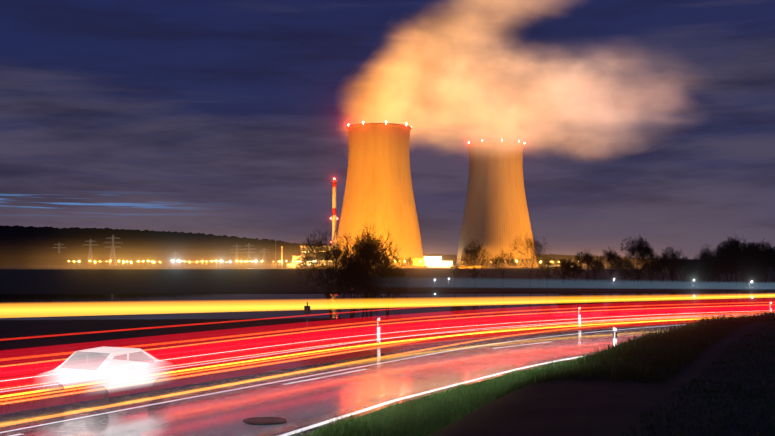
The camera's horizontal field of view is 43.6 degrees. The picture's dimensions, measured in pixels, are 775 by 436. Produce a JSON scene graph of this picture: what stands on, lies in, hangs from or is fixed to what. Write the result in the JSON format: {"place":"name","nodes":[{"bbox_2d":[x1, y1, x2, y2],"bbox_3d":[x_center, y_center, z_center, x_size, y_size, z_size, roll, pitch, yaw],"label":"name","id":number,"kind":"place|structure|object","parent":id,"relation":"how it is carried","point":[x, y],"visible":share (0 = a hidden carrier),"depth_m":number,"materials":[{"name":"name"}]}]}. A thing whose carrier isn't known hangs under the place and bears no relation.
{"place":"outdoors","nodes":[
{"label":"outdoors","id":0,"kind":"place"},
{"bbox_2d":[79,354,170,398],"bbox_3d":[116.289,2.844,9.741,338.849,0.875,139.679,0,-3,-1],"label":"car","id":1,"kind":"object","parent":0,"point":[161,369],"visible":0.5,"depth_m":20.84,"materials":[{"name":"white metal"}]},
{"bbox_2d":[0,324,693,435],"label":"road","id":2,"kind":"structure","parent":0,"point":[223,403],"depth_m":23.12,"materials":[{"name":"grey asphalt"}]},
{"bbox_2d":[33,346,171,409],"bbox_3d":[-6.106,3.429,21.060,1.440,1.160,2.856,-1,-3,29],"label":"car","id":3,"kind":"object","parent":2,"relation":"on","point":[115,371],"visible":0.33,"depth_m":20.74,"materials":[{"name":"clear metal"}]},
{"bbox_2d":[242,417,286,423],"bbox_3d":[-2.370,3.901,18.703,0.860,0.011,0.860,0,-3,-1],"label":"manhole cover","id":4,"kind":"object","parent":2,"relation":"on","point":[263,420],"visible":0.96,"depth_m":18.64,"materials":[{"name":"grey metal"}]},
{"bbox_2d":[9,342,545,435],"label":"marking","id":5,"kind":"object","parent":2,"relation":"on","point":[325,376],"visible":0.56,"depth_m":26.01,"materials":[{"name":"paint"}]},
{"bbox_2d":[0,324,685,404],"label":"road line","id":6,"kind":"object","parent":2,"relation":"on","point":[283,361],"visible":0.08,"depth_m":29.87,"materials":[{"name":"paint"}]},
{"bbox_2d":[279,354,591,435],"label":"road edge line","id":7,"kind":"object","parent":2,"relation":"on","point":[333,419],"visible":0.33,"depth_m":21.43,"materials":[{"name":"paint"}]},
{"bbox_2d":[0,225,710,262],"bbox_3d":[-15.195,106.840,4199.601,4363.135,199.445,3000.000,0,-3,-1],"label":"hills","id":8,"kind":"structure","parent":0,"point":[22,239],"depth_m":3609.60,"materials":[{"name":"black"}]},
{"bbox_2d":[0,259,774,435],"bbox_3d":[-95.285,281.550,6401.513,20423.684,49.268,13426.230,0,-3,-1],"label":"ground","id":9,"kind":"structure","parent":0,"point":[580,407],"depth_m":58.69,"materials":[{"name":"asphalt"}]},
{"bbox_2d":[52,243,65,252],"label":"pylon","id":10,"kind":"object","parent":9,"relation":"on","point":[58,247],"depth_m":2584.16,"materials":[{"name":"grey metal"}]},
{"bbox_2d":[82,239,98,261],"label":"pylon","id":11,"kind":"object","parent":9,"relation":"on","point":[90,259],"depth_m":2187.82,"materials":[{"name":"grey metal"}]},
{"bbox_2d":[100,257,108,268],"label":"road tree","id":12,"kind":"object","parent":9,"relation":"on","point":[105,259],"depth_m":814.28,"materials":[{"name":"brown plant"}]},
{"bbox_2d":[103,235,122,265],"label":"pylon","id":13,"kind":"object","parent":9,"relation":"on","point":[112,258],"depth_m":1492.41,"materials":[{"name":"grey metal"}]},
{"bbox_2d":[141,258,148,268],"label":"road tree","id":14,"kind":"object","parent":9,"relation":"on","point":[142,264],"depth_m":829.00,"materials":[{"name":"brown plant"}]},
{"bbox_2d":[171,251,178,265],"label":"pylon","id":15,"kind":"object","parent":9,"relation":"on","point":[175,260],"depth_m":1890.86,"materials":[{"name":"grey metal"}]},
{"bbox_2d":[190,257,196,265],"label":"road tree","id":16,"kind":"object","parent":9,"relation":"on","point":[194,259],"depth_m":814.90,"materials":[{"name":"brown plant"}]},
{"bbox_2d":[203,259,210,268],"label":"road tree","id":17,"kind":"object","parent":9,"relation":"on","point":[209,262],"depth_m":830.64,"materials":[{"name":"brown plant"}]},
{"bbox_2d":[219,264,240,267],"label":"plant shed","id":18,"kind":"structure","parent":9,"relation":"on","point":[229,265],"depth_m":995.96,"materials":[{"name":"grey"}]},
{"bbox_2d":[230,244,243,263],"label":"pylon","id":19,"kind":"object","parent":9,"relation":"on","point":[236,256],"depth_m":1395.28,"materials":[{"name":"grey metal"}]},
{"bbox_2d":[243,243,254,261],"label":"pylon","id":20,"kind":"object","parent":9,"relation":"on","point":[248,251],"depth_m":1445.32,"materials":[{"name":"grey metal"}]},
{"bbox_2d":[245,262,276,267],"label":"plant shed","id":21,"kind":"structure","parent":9,"relation":"on","point":[260,264],"depth_m":976.59,"materials":[{"name":"grey"}]},
{"bbox_2d":[261,248,266,261],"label":"pylon","id":22,"kind":"object","parent":9,"relation":"on","point":[264,252],"depth_m":1694.67,"materials":[{"name":"grey metal"}]},
{"bbox_2d":[281,246,282,267],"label":"stack","id":23,"kind":"object","parent":9,"relation":"on","point":[282,256],"depth_m":996.80,"materials":[{"name":"white"}]},
{"bbox_2d":[274,261,291,267],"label":"plant shed","id":24,"kind":"structure","parent":9,"relation":"on","point":[279,264],"depth_m":1036.80,"materials":[{"name":"grey"}]},
{"bbox_2d":[285,257,293,268],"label":"road tree","id":25,"kind":"object","parent":9,"relation":"on","point":[288,260],"depth_m":817.44,"materials":[{"name":"brown plant"}]},
{"bbox_2d":[287,263,300,267],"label":"building","id":26,"kind":"structure","parent":9,"relation":"on","point":[292,265],"depth_m":981.08,"materials":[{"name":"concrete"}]},
{"bbox_2d":[304,302,309,341],"bbox_3d":[-4.258,5.726,51.420,0.320,2.500,0.080,0,-3,-1],"label":"road sign","id":27,"kind":"object","parent":9,"relation":"on","point":[307,309],"visible":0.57,"depth_m":51.42,"materials":[{"name":"black metal"}]},
{"bbox_2d":[293,256,333,267],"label":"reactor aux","id":28,"kind":"object","parent":9,"relation":"on","point":[294,259],"depth_m":1007.47,"materials":[{"name":"concrete"}]},
{"bbox_2d":[300,246,329,255],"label":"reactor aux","id":29,"kind":"object","parent":28,"relation":"on","point":[310,249],"depth_m":1027.91,"materials":[{"name":"concrete"}]},
{"bbox_2d":[292,223,348,317],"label":"tree","id":30,"kind":"object","parent":9,"relation":"on","point":[314,250],"visible":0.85,"depth_m":79.49,"materials":[{"name":"green plant"}]},
{"bbox_2d":[332,180,335,245],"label":"vent stack","id":31,"kind":"object","parent":9,"relation":"on","point":[333,205],"visible":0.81,"depth_m":1058.72,"materials":[{"name":"red"}]},
{"bbox_2d":[45,265,634,268],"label":"plant perimeter fence","id":32,"kind":"object","parent":9,"relation":"on","point":[240,267],"depth_m":851.66,"materials":[{"name":"grey"}]},
{"bbox_2d":[334,262,380,317],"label":"tree","id":33,"kind":"object","parent":9,"relation":"on","point":[352,301],"visible":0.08,"depth_m":78.25,"materials":[{"name":"black plant"}]},
{"bbox_2d":[320,223,409,321],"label":"tree","id":34,"kind":"object","parent":9,"relation":"on","point":[364,255],"visible":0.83,"depth_m":74.74,"materials":[{"name":"green plant"}]},
{"bbox_2d":[0,314,736,402],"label":"verge grass","id":35,"kind":"structure","parent":9,"relation":"on","point":[18,390],"depth_m":33.95,"materials":[{"name":"red"}]},
{"bbox_2d":[377,318,379,341],"bbox_3d":[-0.352,4.502,37.502,0.135,1.300,0.080,-2,-3,38],"label":"delineator","id":36,"kind":"object","parent":9,"relation":"on","point":[378,329],"depth_m":37.48,"materials":[{"name":"white plastic"}]},
{"bbox_2d":[335,123,427,267],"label":"cooling tower","id":37,"kind":"structure","parent":9,"relation":"on","point":[378,193],"depth_m":972.80,"materials":[{"name":"concrete"}]},
{"bbox_2d":[0,307,769,384],"bbox_3d":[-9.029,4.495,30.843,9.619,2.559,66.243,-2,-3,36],"label":"light trails","id":38,"kind":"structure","parent":9,"relation":"on","point":[35,375],"depth_m":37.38,"materials":[{"name":"red"}]},
{"bbox_2d":[363,262,408,317],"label":"tree","id":39,"kind":"object","parent":9,"relation":"on","point":[388,279],"visible":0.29,"depth_m":77.63,"materials":[{"name":"black plant"}]},
{"bbox_2d":[61,308,732,363],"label":"fence posts","id":40,"kind":"object","parent":9,"relation":"on","point":[180,346],"depth_m":41.21,"materials":[{"name":"red"}]},
{"bbox_2d":[405,257,413,265],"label":"road tree","id":41,"kind":"object","parent":9,"relation":"on","point":[409,259],"depth_m":818.64,"materials":[{"name":"brown plant"}]},
{"bbox_2d":[424,256,441,267],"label":"building","id":42,"kind":"structure","parent":9,"relation":"on","point":[433,261],"depth_m":1119.53,"materials":[{"name":"white"}]},
{"bbox_2d":[295,351,597,435],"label":"verge grass","id":43,"kind":"structure","parent":9,"relation":"on","point":[420,415],"depth_m":19.72,"materials":[{"name":"green plant"}]},
{"bbox_2d":[441,261,452,267],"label":"building","id":44,"kind":"structure","parent":9,"relation":"on","point":[446,263],"depth_m":1114.63,"materials":[{"name":"white"}]},
{"bbox_2d":[450,257,464,286],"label":"tree","id":45,"kind":"object","parent":9,"relation":"on","point":[455,267],"visible":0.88,"depth_m":189.62,"materials":[{"name":"brown plant"}]},
{"bbox_2d":[457,240,493,287],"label":"tree","id":46,"kind":"object","parent":9,"relation":"on","point":[473,253],"visible":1,"depth_m":180.41,"materials":[{"name":"brown plant"}]},
{"bbox_2d":[456,141,537,267],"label":"cooling tower","id":47,"kind":"structure","parent":9,"relation":"on","point":[496,218],"depth_m":1114.50,"materials":[{"name":"concrete"}]},
{"bbox_2d":[490,249,515,286],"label":"tree","id":48,"kind":"object","parent":9,"relation":"on","point":[498,260],"visible":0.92,"depth_m":185.60,"materials":[{"name":"brown plant"}]},
{"bbox_2d":[506,230,551,287],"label":"tree","id":49,"kind":"object","parent":9,"relation":"on","point":[533,246],"visible":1,"depth_m":178.86,"materials":[{"name":"black plant"}]},
{"bbox_2d":[537,255,556,286],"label":"tree","id":50,"kind":"object","parent":9,"relation":"on","point":[549,265],"visible":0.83,"depth_m":188.35,"materials":[{"name":"brown plant"}]},
{"bbox_2d":[552,255,575,281],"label":"tree","id":51,"kind":"object","parent":9,"relation":"on","point":[562,263],"visible":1,"depth_m":230.19,"materials":[{"name":"black plant"}]},
{"bbox_2d":[563,262,583,281],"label":"tree","id":52,"kind":"object","parent":9,"relation":"on","point":[578,270],"visible":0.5,"depth_m":239.91,"materials":[{"name":"black plant"}]},
{"bbox_2d":[578,307,580,326],"bbox_3d":[9.267,4.938,46.784,0.080,1.300,0.135,2,-3,-36],"label":"delineator","id":53,"kind":"object","parent":9,"relation":"on","point":[579,314],"depth_m":46.76,"materials":[{"name":"white plastic"}]},
{"bbox_2d":[572,249,601,281],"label":"tree","id":54,"kind":"object","parent":9,"relation":"on","point":[586,257],"visible":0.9,"depth_m":239.72,"materials":[{"name":"black plant"}]},
{"bbox_2d":[587,259,605,280],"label":"tree","id":55,"kind":"object","parent":9,"relation":"on","point":[595,271],"visible":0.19,"depth_m":249.86,"materials":[{"name":"black plant"}]},
{"bbox_2d":[422,308,774,435],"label":"bank grass","id":56,"kind":"structure","parent":9,"relation":"on","point":[632,350],"depth_m":16.17,"materials":[{"name":"green plant"}]},
{"bbox_2d":[597,246,624,282],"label":"tree","id":57,"kind":"object","parent":9,"relation":"on","point":[614,256],"visible":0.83,"depth_m":224.68,"materials":[{"name":"black plant"}]},
{"bbox_2d":[613,327,616,346],"bbox_3d":[7.391,4.187,31.420,0.135,1.300,0.080,-2,-3,38],"label":"delineator","id":58,"kind":"object","parent":9,"relation":"on","point":[614,335],"visible":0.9,"depth_m":31.40,"materials":[{"name":"white plastic"}]},
{"bbox_2d":[606,259,639,283],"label":"tree","id":59,"kind":"object","parent":9,"relation":"on","point":[627,266],"visible":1,"depth_m":214.63,"materials":[{"name":"black plant"}]},
{"bbox_2d":[619,235,658,281],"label":"tree","id":60,"kind":"object","parent":9,"relation":"on","point":[641,248],"visible":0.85,"depth_m":235.74,"materials":[{"name":"black plant"}]},
{"bbox_2d":[633,260,662,283],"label":"tree","id":61,"kind":"object","parent":9,"relation":"on","point":[644,266],"visible":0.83,"depth_m":214.61,"materials":[{"name":"black plant"}]},
{"bbox_2d":[651,252,676,282],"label":"tree","id":62,"kind":"object","parent":9,"relation":"on","point":[663,262],"visible":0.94,"depth_m":230.41,"materials":[{"name":"black plant"}]},
{"bbox_2d":[655,246,684,280],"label":"tree","id":63,"kind":"object","parent":9,"relation":"on","point":[672,254],"visible":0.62,"depth_m":245.48,"materials":[{"name":"black plant"}]},
{"bbox_2d":[668,256,694,281],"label":"tree","id":64,"kind":"object","parent":9,"relation":"on","point":[682,261],"visible":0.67,"depth_m":240.63,"materials":[{"name":"black plant"}]},
{"bbox_2d":[680,260,708,282],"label":"tree","id":65,"kind":"object","parent":9,"relation":"on","point":[690,266],"visible":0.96,"depth_m":216.01,"materials":[{"name":"black plant"}]},
{"bbox_2d":[622,321,774,435],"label":"bank top grass","id":66,"kind":"structure","parent":9,"relation":"on","point":[752,345],"depth_m":11.57,"materials":[{"name":"plant"}]},
{"bbox_2d":[692,243,727,282],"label":"tree","id":67,"kind":"object","parent":9,"relation":"on","point":[705,257],"visible":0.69,"depth_m":230.54,"materials":[{"name":"black plant"}]},
{"bbox_2d":[699,258,736,283],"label":"tree","id":68,"kind":"object","parent":9,"relation":"on","point":[710,267],"visible":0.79,"depth_m":214.65,"materials":[{"name":"black plant"}]},
{"bbox_2d":[708,243,747,281],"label":"tree","id":69,"kind":"object","parent":9,"relation":"on","point":[745,278],"visible":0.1,"depth_m":235.81,"materials":[{"name":"black plant"}]},
{"bbox_2d":[716,234,758,284],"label":"tree","id":70,"kind":"object","parent":9,"relation":"on","point":[728,255],"visible":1,"depth_m":205.43,"materials":[{"name":"black plant"}]},
{"bbox_2d":[726,257,768,283],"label":"tree","id":71,"kind":"object","parent":9,"relation":"on","point":[737,267],"visible":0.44,"depth_m":212.04,"materials":[{"name":"black plant"}]},
{"bbox_2d":[736,241,773,280],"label":"tree","id":72,"kind":"object","parent":9,"relation":"on","point":[764,263],"visible":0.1,"depth_m":227.68,"materials":[{"name":"black plant"}]},
{"bbox_2d":[745,238,774,284],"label":"tree","id":73,"kind":"object","parent":9,"relation":"on","point":[765,255],"visible":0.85,"depth_m":208.62,"materials":[{"name":"black plant"}]},
{"bbox_2d":[0,291,774,319],"bbox_3d":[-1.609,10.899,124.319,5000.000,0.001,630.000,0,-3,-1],"label":"trail","id":74,"kind":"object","parent":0,"point":[202,305],"depth_m":116.72,"materials":[{"name":"yellow"}]},
{"bbox_2d":[0,252,774,265],"bbox_3d":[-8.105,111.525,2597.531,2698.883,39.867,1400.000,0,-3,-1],"label":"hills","id":75,"kind":"structure","parent":0,"point":[39,259],"depth_m":2311.84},
{"bbox_2d":[0,0,774,258],"label":"sky","id":76,"kind":"structure","parent":0,"point":[653,120],"materials":[{"name":"blue"}]}
]}

